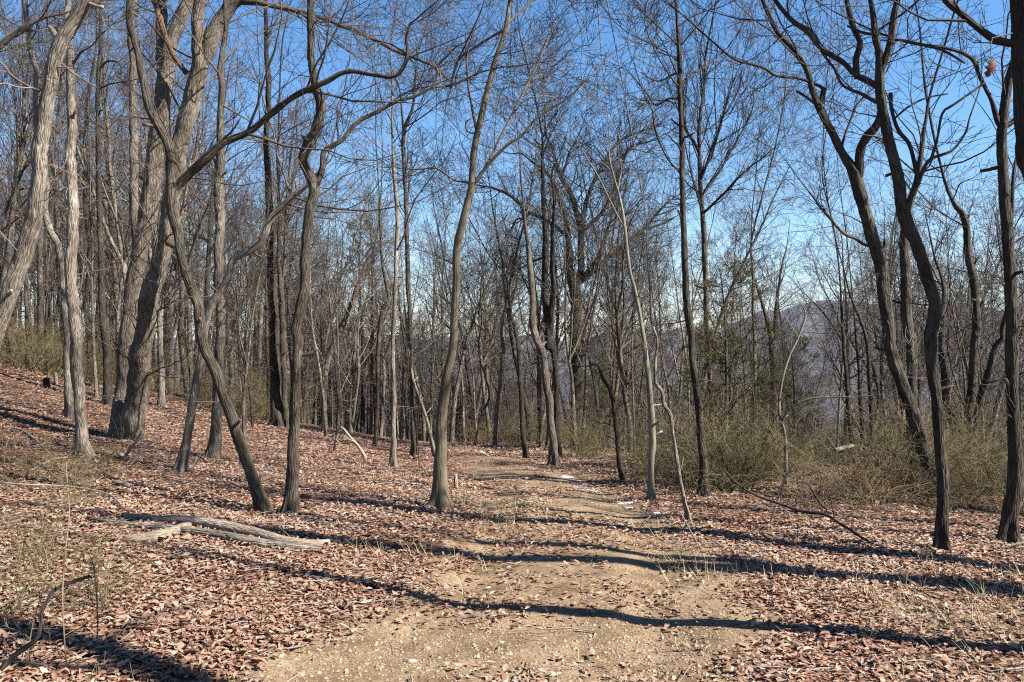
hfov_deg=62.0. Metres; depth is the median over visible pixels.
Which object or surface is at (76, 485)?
briar shrub
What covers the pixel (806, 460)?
briar shrub
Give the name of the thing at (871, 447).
briar shrub
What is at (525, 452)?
oak tree
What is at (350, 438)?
fallen branch
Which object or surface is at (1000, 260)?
sapling
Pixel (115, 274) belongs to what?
bare tree
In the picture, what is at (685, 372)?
sapling
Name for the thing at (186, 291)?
sapling
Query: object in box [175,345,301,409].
briar shrub
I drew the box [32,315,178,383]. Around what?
briar shrub
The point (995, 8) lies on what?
sky
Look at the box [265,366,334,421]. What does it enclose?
briar shrub
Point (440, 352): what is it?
bare tree
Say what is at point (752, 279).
oak tree
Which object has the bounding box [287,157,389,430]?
sapling
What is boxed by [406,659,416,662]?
rock
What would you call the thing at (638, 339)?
bare tree
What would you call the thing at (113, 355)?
briar shrub
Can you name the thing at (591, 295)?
sapling
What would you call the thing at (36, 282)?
sapling
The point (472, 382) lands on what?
sapling
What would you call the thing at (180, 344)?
bare tree
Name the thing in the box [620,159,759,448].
sapling
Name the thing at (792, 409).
sapling
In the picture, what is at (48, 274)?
bare tree
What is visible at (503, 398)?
bare tree
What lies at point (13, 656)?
fallen branch
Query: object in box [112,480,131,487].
fallen log
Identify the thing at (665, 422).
sapling
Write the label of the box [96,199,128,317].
sapling
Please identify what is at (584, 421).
briar shrub
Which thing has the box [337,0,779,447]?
oak tree
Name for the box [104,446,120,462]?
fallen branch
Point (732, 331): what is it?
sapling
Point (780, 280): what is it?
oak tree
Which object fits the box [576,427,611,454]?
briar shrub
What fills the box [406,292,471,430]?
sapling
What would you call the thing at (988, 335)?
bare tree
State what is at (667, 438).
briar shrub
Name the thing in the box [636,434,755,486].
briar shrub
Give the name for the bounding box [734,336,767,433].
bare tree
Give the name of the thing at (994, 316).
bare tree
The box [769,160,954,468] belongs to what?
bare tree
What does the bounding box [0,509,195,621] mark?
briar shrub
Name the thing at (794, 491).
briar shrub
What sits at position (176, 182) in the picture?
oak tree
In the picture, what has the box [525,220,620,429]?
bare tree
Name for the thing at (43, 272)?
bare tree
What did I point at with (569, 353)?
bare tree
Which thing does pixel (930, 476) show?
briar shrub
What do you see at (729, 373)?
bare tree
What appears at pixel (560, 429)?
briar shrub
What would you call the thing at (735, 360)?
sapling
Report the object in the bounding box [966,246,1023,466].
bare tree
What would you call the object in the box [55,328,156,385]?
briar shrub
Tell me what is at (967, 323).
sapling
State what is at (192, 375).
briar shrub
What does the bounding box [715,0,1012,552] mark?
oak tree
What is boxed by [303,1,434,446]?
oak tree
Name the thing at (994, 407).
bare tree
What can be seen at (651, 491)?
beech sapling
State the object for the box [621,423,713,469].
briar shrub
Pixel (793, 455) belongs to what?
briar shrub
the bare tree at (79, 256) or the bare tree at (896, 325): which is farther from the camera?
the bare tree at (79, 256)
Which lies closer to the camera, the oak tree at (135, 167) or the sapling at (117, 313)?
the oak tree at (135, 167)
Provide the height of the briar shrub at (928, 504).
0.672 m
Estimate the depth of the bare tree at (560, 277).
27.14 m
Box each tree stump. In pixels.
[43,377,50,387]
[54,372,57,384]
[454,474,457,489]
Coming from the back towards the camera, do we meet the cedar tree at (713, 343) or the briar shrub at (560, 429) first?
the briar shrub at (560, 429)
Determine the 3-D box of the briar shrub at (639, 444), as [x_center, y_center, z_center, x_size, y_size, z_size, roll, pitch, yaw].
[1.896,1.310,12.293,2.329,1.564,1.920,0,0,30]
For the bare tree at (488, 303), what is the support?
on the ground at (430, 632)
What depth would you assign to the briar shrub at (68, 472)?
8.12 m
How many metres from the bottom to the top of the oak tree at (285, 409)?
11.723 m
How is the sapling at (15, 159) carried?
on the ground at (430, 632)
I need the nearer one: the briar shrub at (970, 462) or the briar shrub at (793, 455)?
the briar shrub at (970, 462)
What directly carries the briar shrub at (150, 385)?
on the ground at (430, 632)
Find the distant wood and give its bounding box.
[0,141,930,463]
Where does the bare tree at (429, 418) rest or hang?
on the ground at (430, 632)
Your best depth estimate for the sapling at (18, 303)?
23.82 m
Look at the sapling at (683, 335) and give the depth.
17.84 m
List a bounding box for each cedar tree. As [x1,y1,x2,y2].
[569,345,628,448]
[664,316,743,455]
[673,251,787,470]
[714,311,792,461]
[760,334,828,459]
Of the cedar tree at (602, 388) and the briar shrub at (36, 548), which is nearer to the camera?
the briar shrub at (36, 548)
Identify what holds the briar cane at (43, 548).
on the ground at (430, 632)
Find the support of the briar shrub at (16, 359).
on the ground at (430, 632)
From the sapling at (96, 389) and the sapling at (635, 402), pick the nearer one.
the sapling at (96, 389)
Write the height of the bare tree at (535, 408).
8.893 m
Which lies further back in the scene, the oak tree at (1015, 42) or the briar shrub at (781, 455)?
the briar shrub at (781, 455)
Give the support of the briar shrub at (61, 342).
on the ground at (430, 632)
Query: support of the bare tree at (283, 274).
on the ground at (430, 632)
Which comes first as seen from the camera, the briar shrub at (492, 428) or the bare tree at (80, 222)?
the briar shrub at (492, 428)
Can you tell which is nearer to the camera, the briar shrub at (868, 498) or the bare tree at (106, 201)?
the briar shrub at (868, 498)
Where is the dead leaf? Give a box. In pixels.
[984,33,1012,76]
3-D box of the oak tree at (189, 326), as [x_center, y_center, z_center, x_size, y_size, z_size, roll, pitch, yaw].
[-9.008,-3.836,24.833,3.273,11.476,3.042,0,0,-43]
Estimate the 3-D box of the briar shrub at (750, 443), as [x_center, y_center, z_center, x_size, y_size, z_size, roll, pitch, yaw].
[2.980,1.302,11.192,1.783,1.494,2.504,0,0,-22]
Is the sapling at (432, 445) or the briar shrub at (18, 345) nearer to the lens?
the sapling at (432, 445)
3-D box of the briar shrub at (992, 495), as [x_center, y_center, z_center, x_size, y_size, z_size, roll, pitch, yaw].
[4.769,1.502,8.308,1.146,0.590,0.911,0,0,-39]
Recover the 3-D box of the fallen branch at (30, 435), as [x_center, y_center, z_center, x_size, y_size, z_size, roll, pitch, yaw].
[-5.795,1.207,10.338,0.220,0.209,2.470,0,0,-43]
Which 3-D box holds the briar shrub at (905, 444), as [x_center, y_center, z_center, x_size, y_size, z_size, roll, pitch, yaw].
[4.785,1.236,10.106,2.511,1.590,2.117,0,0,-28]
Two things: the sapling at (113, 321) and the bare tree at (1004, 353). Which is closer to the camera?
the bare tree at (1004, 353)
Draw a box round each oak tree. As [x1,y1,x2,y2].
[0,0,77,370]
[0,0,92,417]
[0,0,94,331]
[0,0,111,347]
[0,0,113,371]
[0,0,242,68]
[10,0,279,457]
[37,0,571,441]
[49,0,142,380]
[65,0,227,405]
[102,0,531,514]
[107,0,177,409]
[140,23,272,378]
[152,10,251,392]
[153,0,329,459]
[172,0,460,472]
[210,0,339,428]
[212,0,337,428]
[261,0,674,513]
[285,94,452,431]
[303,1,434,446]
[305,17,432,426]
[317,0,475,467]
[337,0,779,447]
[343,0,524,456]
[377,0,550,457]
[435,0,642,457]
[458,0,572,465]
[478,0,590,446]
[527,0,771,498]
[627,0,962,497]
[692,0,870,442]
[705,0,838,458]
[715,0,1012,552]
[736,0,899,466]
[750,0,923,466]
[751,0,1023,545]
[767,0,1023,479]
[795,0,1014,489]
[799,0,1023,179]
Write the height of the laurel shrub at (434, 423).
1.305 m
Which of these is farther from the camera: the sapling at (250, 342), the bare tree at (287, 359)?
the bare tree at (287, 359)
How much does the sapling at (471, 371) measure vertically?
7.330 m
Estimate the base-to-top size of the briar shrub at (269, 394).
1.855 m
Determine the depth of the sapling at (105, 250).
25.17 m
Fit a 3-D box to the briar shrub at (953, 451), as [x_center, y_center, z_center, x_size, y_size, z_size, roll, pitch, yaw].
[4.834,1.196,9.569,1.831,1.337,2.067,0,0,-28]
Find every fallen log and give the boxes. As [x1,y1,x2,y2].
[84,381,114,389]
[86,516,321,550]
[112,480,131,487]
[121,512,329,546]
[122,522,191,543]
[165,392,183,396]
[832,444,854,451]
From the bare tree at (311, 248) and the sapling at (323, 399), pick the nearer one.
the sapling at (323, 399)
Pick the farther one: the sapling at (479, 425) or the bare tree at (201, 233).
the bare tree at (201, 233)
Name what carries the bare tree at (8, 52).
on the ground at (430, 632)
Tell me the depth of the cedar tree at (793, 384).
13.49 m
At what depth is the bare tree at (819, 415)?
40.11 m
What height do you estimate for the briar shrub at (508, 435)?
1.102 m
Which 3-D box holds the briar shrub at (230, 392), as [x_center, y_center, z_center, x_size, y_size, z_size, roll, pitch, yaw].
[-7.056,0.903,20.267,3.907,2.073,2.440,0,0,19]
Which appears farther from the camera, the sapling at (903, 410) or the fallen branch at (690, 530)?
the sapling at (903, 410)
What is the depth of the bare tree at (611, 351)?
29.55 m
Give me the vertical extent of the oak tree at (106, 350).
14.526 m
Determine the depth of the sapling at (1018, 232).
14.49 m
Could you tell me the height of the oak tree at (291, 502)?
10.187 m
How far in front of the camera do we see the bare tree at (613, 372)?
20.45 m
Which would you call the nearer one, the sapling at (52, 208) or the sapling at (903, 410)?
the sapling at (903, 410)
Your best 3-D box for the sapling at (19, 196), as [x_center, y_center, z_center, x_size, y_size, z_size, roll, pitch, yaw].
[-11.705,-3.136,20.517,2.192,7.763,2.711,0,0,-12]
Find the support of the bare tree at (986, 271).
on the ground at (430, 632)
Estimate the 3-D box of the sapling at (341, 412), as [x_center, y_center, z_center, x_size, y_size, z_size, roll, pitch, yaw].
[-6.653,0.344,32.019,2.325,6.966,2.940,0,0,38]
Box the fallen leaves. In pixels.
[0,336,1023,681]
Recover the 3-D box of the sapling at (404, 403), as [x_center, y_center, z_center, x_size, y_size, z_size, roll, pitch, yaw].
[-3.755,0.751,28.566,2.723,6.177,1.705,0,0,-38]
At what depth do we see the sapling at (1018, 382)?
21.65 m
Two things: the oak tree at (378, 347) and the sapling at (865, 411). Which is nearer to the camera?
the oak tree at (378, 347)
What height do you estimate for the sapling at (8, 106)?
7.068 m
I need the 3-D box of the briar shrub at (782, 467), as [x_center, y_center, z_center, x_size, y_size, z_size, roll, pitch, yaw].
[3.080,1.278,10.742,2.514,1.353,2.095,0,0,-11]
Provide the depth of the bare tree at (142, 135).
30.49 m
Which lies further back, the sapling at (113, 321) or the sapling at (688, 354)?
the sapling at (113, 321)
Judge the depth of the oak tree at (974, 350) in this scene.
11.58 m
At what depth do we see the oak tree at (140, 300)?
11.28 m
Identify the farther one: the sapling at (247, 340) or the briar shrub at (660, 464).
the sapling at (247, 340)
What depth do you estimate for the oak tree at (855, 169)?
9.30 m
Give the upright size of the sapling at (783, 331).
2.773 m
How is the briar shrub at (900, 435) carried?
on the ground at (430, 632)
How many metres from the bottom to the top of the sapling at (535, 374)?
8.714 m
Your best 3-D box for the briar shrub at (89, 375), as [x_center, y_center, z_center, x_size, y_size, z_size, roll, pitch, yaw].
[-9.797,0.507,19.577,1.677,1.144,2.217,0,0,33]
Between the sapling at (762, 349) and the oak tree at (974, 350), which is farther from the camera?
the sapling at (762, 349)
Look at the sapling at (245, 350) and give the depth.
16.11 m
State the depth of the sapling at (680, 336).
22.87 m
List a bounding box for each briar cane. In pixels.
[3,516,72,657]
[43,449,109,667]
[79,522,125,644]
[246,578,281,625]
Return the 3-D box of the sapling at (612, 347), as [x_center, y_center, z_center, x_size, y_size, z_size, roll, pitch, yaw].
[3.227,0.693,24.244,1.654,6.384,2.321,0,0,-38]
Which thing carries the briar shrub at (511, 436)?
on the ground at (430, 632)
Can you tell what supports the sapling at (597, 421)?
on the ground at (430, 632)
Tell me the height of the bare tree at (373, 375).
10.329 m
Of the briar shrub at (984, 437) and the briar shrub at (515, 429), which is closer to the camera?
the briar shrub at (984, 437)
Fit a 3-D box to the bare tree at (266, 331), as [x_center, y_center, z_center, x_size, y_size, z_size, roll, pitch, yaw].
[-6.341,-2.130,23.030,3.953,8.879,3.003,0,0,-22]
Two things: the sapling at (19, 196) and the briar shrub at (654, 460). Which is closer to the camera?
the briar shrub at (654, 460)
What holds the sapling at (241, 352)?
on the ground at (430, 632)
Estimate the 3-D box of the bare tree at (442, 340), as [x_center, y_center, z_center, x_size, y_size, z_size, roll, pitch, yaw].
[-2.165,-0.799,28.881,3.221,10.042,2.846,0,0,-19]
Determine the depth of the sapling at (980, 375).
18.58 m
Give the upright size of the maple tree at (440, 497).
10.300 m
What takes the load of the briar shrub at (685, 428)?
on the ground at (430, 632)
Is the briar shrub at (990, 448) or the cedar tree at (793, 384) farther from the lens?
the cedar tree at (793, 384)
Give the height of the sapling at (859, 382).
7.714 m
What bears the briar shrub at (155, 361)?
on the ground at (430, 632)
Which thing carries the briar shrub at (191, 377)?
on the ground at (430, 632)
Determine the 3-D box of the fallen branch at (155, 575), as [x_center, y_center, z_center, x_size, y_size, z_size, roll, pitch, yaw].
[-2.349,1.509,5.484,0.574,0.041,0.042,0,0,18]
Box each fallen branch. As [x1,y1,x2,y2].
[0,425,66,458]
[0,482,122,506]
[0,575,90,671]
[21,456,68,473]
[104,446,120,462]
[109,569,181,582]
[128,439,155,464]
[153,412,183,418]
[193,486,230,500]
[330,427,366,457]
[680,511,701,549]
[716,462,886,548]
[769,463,793,523]
[802,485,834,511]
[994,541,1023,551]
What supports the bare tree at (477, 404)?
on the ground at (430, 632)
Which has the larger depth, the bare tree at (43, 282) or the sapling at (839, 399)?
the bare tree at (43, 282)
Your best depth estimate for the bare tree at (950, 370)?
28.95 m
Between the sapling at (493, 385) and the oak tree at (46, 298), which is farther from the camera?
the sapling at (493, 385)
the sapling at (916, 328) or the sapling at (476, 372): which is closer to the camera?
the sapling at (916, 328)
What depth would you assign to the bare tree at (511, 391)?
38.41 m
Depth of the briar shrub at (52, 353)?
20.07 m
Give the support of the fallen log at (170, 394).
on the ground at (430, 632)
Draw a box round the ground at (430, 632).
[0,326,1023,681]
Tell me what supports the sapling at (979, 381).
on the ground at (430, 632)
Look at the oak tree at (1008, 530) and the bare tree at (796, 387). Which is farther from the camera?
the bare tree at (796, 387)
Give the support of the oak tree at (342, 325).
on the ground at (430, 632)
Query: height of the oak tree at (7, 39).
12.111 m
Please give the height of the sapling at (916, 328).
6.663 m
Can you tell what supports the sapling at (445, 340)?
on the ground at (430, 632)
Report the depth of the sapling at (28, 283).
28.29 m
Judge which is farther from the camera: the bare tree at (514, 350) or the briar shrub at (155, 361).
the briar shrub at (155, 361)
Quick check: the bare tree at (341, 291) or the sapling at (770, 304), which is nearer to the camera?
the sapling at (770, 304)
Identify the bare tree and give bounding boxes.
[0,0,46,250]
[0,0,124,337]
[0,0,154,365]
[0,0,217,348]
[0,2,128,367]
[0,11,143,343]
[0,59,153,315]
[0,68,53,330]
[0,116,82,338]
[3,192,58,339]
[7,178,85,317]
[11,5,170,383]
[24,68,145,323]
[49,135,96,275]
[52,0,244,408]
[60,10,262,384]
[64,91,137,319]
[78,10,300,399]
[81,0,234,332]
[81,84,207,344]
[90,124,202,370]
[124,122,261,345]
[141,103,242,391]
[159,6,309,403]
[173,65,358,402]
[195,138,347,400]
[201,96,355,379]
[226,71,359,418]
[226,98,345,412]
[242,254,312,374]
[246,169,363,403]
[246,176,354,427]
[286,230,384,419]
[304,179,376,423]
[324,180,429,435]
[331,142,411,435]
[333,187,438,441]
[390,146,528,439]
[395,243,478,437]
[397,178,472,441]
[405,177,489,426]
[428,188,528,439]
[429,195,523,439]
[436,178,548,442]
[441,190,526,441]
[445,155,568,441]
[446,127,585,441]
[459,349,536,441]
[468,328,510,431]
[470,308,534,432]
[482,137,600,446]
[487,199,589,430]
[488,277,564,436]
[490,131,598,443]
[501,148,628,449]
[506,390,564,431]
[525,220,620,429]
[528,110,677,422]
[537,170,690,444]
[560,120,688,451]
[560,212,689,432]
[564,171,677,447]
[584,312,659,446]
[593,189,668,445]
[595,186,728,450]
[674,129,828,452]
[675,199,807,431]
[677,335,740,448]
[711,254,808,431]
[715,309,850,458]
[723,240,825,452]
[723,353,835,440]
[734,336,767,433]
[760,194,921,465]
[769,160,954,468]
[787,366,868,462]
[791,373,866,462]
[792,129,977,440]
[805,376,840,458]
[821,329,906,465]
[823,204,974,462]
[829,167,1004,435]
[843,193,962,429]
[850,211,1021,438]
[855,318,929,454]
[864,292,1003,437]
[881,174,1023,419]
[912,215,1023,452]
[917,152,1023,434]
[921,351,1002,439]
[924,250,1023,431]
[943,146,1023,464]
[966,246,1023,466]
[968,242,1023,434]
[1002,186,1023,299]
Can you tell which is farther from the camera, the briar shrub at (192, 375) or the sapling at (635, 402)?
the sapling at (635, 402)
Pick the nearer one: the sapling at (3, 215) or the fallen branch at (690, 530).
the fallen branch at (690, 530)
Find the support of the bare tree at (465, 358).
on the ground at (430, 632)
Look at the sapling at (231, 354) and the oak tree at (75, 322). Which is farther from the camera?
the sapling at (231, 354)
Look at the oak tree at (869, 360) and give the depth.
14.34 m
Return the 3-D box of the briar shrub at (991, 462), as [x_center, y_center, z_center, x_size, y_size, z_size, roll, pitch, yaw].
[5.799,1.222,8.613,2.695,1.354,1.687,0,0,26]
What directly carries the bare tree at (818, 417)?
on the ground at (430, 632)
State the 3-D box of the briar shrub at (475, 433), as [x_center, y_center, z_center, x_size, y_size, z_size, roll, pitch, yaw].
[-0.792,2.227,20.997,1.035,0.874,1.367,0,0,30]
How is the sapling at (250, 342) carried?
on the ground at (430, 632)
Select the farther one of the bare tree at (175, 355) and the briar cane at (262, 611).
the bare tree at (175, 355)
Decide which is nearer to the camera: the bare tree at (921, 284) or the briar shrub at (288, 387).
the briar shrub at (288, 387)
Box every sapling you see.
[0,0,121,259]
[0,12,39,263]
[0,37,67,365]
[0,58,62,297]
[0,81,65,357]
[0,122,45,290]
[0,137,66,350]
[0,182,57,346]
[27,141,79,334]
[28,260,51,316]
[30,74,134,397]
[42,76,151,297]
[50,206,109,325]
[51,144,119,325]
[54,93,204,360]
[76,201,111,327]
[79,192,129,330]
[82,206,122,347]
[93,202,145,317]
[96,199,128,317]
[106,121,203,345]
[108,178,195,353]
[154,157,232,373]
[162,204,214,390]
[175,259,215,365]
[177,199,256,345]
[186,181,263,407]
[188,134,305,440]
[190,161,275,404]
[191,174,298,398]
[192,236,241,387]
[194,133,263,424]
[204,272,257,408]
[209,185,294,427]
[212,222,276,414]
[226,302,247,396]
[234,248,316,406]
[245,132,348,436]
[247,301,269,387]
[255,53,400,433]
[256,319,268,384]
[275,180,334,421]
[279,158,401,441]
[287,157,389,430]
[299,169,458,456]
[301,315,346,421]
[312,264,374,430]
[332,181,403,409]
[340,218,437,432]
[350,278,406,436]
[358,188,441,439]
[363,277,437,433]
[366,0,692,524]
[366,215,421,438]
[367,209,452,438]
[373,245,425,438]
[385,117,494,446]
[386,157,628,484]
[403,242,458,431]
[404,199,497,441]
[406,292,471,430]
[413,248,479,429]
[425,196,495,435]
[445,293,522,414]
[456,294,513,441]
[461,298,524,429]
[471,244,526,426]
[475,244,523,438]
[478,0,670,500]
[483,217,569,446]
[499,206,567,412]
[508,234,569,435]
[508,325,563,424]
[530,170,626,448]
[539,78,676,450]
[557,106,668,428]
[559,135,636,443]
[560,311,596,434]
[582,302,627,435]
[584,358,630,443]
[587,371,623,443]
[590,397,608,438]
[591,272,657,440]
[592,196,676,446]
[596,286,675,446]
[599,176,666,456]
[602,181,680,435]
[604,285,667,445]
[605,339,658,444]
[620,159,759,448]
[625,141,738,448]
[629,244,692,432]
[647,289,759,449]
[650,235,769,424]
[654,398,692,444]
[655,304,717,450]
[655,312,739,444]
[657,257,718,433]
[690,239,769,441]
[695,250,751,429]
[707,145,959,487]
[710,240,766,428]
[716,214,799,430]
[717,251,806,450]
[718,310,766,452]
[730,231,804,414]
[738,270,831,455]
[749,53,878,467]
[758,386,827,460]
[760,337,833,457]
[761,286,818,454]
[765,316,805,443]
[765,361,831,460]
[780,273,844,450]
[782,269,896,461]
[786,316,854,453]
[787,374,837,454]
[793,187,882,462]
[799,389,831,463]
[810,228,900,465]
[838,353,878,464]
[845,288,941,469]
[850,291,932,470]
[852,332,925,458]
[857,356,897,447]
[870,133,1021,421]
[875,243,958,452]
[880,222,963,431]
[881,158,1017,442]
[913,221,1015,436]
[939,358,978,440]
[940,161,1023,454]
[946,336,1005,445]
[953,370,1001,453]
[954,319,1023,456]
[970,156,1023,460]
[970,194,1023,436]
[980,345,1022,443]
[992,210,1023,381]
[993,304,1023,452]
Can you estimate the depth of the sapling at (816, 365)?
26.33 m
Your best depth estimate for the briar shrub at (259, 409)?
19.31 m
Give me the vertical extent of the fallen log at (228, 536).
0.162 m
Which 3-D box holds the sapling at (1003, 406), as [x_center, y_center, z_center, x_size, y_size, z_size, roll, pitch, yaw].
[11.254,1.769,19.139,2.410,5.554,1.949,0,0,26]
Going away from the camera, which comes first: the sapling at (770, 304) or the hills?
the sapling at (770, 304)
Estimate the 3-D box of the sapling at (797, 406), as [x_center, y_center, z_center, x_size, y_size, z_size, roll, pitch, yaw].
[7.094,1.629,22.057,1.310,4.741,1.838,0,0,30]
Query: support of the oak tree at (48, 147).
on the ground at (430, 632)
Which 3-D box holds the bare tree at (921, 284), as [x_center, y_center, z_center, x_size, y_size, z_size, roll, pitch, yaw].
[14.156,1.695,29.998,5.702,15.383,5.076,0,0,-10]
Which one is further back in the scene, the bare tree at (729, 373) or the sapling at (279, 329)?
the sapling at (279, 329)
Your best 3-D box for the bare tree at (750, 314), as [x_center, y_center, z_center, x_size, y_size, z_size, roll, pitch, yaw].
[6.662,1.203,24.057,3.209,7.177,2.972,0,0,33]
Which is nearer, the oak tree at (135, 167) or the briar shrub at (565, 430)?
the oak tree at (135, 167)
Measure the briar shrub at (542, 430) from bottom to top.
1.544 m
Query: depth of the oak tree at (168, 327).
24.30 m
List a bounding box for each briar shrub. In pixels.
[0,296,94,365]
[0,296,119,377]
[0,304,100,372]
[0,316,50,360]
[0,318,99,373]
[0,428,58,482]
[0,460,167,577]
[0,495,137,624]
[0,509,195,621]
[1,297,58,358]
[3,445,134,508]
[11,317,114,367]
[11,324,59,357]
[11,326,102,371]
[12,300,175,377]
[26,436,99,492]
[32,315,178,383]
[32,327,101,356]
[33,339,115,380]
[34,334,114,372]
[37,421,155,480]
[49,308,191,357]
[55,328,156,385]
[56,311,190,390]
[89,312,181,390]
[96,349,179,397]
[99,337,179,383]
[112,333,310,405]
[149,361,183,394]
[154,327,267,404]
[154,343,303,413]
[171,347,349,415]
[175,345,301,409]
[206,379,269,419]
[222,367,363,428]
[224,350,372,423]
[226,359,333,426]
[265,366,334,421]
[448,417,501,441]
[453,419,501,442]
[459,392,534,441]
[460,412,520,441]
[484,415,533,441]
[484,417,544,447]
[489,411,538,446]
[503,390,591,445]
[514,406,594,441]
[524,382,662,450]
[535,413,590,443]
[539,400,630,456]
[557,400,630,458]
[560,375,788,497]
[571,386,723,465]
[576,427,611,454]
[579,376,836,496]
[580,393,721,483]
[600,410,678,455]
[604,385,756,472]
[606,409,695,480]
[608,425,667,461]
[613,373,818,498]
[617,434,724,489]
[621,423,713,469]
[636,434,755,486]
[641,400,715,456]
[645,392,817,482]
[654,434,782,492]
[655,399,861,492]
[657,387,804,472]
[665,402,792,473]
[665,405,786,463]
[670,393,850,480]
[670,409,809,486]
[678,410,806,452]
[683,383,819,479]
[687,390,961,509]
[716,432,793,488]
[730,430,842,479]
[743,452,874,513]
[750,416,856,479]
[751,409,869,465]
[764,432,837,478]
[769,430,809,468]
[774,376,981,491]
[788,406,963,502]
[793,456,850,496]
[803,444,933,516]
[817,415,905,469]
[819,380,1003,488]
[830,375,1005,495]
[830,384,1022,494]
[833,455,894,487]
[837,391,1023,494]
[850,402,1023,507]
[859,387,1022,469]
[860,395,1022,501]
[870,387,1023,506]
[875,430,1004,487]
[880,389,1023,489]
[883,388,1022,473]
[898,465,987,516]
[901,378,1023,497]
[904,427,1006,482]
[909,461,1006,507]
[930,431,1023,491]
[945,408,1023,484]
[947,425,1023,496]
[952,407,1023,482]
[952,467,1023,519]
[960,417,1023,487]
[969,424,1023,496]
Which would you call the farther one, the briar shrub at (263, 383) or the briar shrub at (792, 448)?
the briar shrub at (263, 383)
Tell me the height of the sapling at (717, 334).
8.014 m
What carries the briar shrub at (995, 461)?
on the ground at (430, 632)
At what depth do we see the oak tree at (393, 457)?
11.70 m
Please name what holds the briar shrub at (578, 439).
on the ground at (430, 632)
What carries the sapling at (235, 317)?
on the ground at (430, 632)
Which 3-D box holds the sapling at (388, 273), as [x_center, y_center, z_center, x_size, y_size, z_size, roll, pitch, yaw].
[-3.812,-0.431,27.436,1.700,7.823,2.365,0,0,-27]
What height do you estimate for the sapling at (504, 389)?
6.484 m
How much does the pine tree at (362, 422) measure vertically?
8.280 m
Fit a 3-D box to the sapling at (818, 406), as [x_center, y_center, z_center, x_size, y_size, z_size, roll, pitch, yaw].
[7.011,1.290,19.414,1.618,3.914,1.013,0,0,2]
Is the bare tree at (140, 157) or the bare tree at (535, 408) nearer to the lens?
the bare tree at (140, 157)
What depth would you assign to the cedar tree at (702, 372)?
12.99 m
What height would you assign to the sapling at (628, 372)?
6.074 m
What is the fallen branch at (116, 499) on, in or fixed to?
on the ground at (430, 632)
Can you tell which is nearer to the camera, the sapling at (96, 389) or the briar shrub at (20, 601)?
the briar shrub at (20, 601)
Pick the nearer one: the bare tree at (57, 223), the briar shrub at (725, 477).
the briar shrub at (725, 477)
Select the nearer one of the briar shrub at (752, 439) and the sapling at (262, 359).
the briar shrub at (752, 439)
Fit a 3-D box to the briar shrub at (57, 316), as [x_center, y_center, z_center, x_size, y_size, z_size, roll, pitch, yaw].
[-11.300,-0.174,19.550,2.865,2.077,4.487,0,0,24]
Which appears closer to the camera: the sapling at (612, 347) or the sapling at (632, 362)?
the sapling at (632, 362)
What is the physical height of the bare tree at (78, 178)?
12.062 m
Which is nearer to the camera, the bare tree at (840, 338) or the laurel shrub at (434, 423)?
the laurel shrub at (434, 423)
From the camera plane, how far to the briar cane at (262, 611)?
4.66 m
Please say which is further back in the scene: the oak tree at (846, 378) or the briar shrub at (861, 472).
the oak tree at (846, 378)
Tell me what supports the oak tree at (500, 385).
on the ground at (430, 632)
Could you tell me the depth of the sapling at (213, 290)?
26.00 m
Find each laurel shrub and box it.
[326,360,354,437]
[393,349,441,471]
[421,388,463,459]
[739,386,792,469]
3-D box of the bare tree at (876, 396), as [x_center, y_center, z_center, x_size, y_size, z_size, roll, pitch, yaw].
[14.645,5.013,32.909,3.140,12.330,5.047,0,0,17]
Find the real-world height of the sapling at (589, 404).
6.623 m
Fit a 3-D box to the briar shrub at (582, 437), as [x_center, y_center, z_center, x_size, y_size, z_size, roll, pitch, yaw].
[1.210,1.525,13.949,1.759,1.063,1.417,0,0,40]
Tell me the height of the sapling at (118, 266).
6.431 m
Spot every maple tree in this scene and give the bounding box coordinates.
[269,0,719,510]
[614,0,841,455]
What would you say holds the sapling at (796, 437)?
on the ground at (430, 632)
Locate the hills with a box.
[82,300,1023,400]
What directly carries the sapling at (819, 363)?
on the ground at (430, 632)
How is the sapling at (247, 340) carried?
on the ground at (430, 632)
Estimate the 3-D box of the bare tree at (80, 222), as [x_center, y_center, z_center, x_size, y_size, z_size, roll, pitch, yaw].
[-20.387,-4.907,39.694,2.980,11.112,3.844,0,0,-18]
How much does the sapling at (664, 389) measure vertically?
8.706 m
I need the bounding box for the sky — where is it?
[0,0,1023,340]
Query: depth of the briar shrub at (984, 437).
10.10 m
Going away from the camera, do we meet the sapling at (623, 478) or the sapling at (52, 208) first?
the sapling at (623, 478)
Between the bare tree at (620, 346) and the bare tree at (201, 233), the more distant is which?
the bare tree at (201, 233)
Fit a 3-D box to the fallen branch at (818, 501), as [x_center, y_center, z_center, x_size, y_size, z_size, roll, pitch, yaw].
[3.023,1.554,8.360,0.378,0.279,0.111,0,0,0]
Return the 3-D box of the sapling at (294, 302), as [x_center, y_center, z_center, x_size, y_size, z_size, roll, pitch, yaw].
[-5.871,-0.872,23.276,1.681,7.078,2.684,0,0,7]
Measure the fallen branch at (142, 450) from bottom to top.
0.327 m
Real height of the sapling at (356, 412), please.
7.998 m
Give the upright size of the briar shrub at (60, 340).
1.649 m

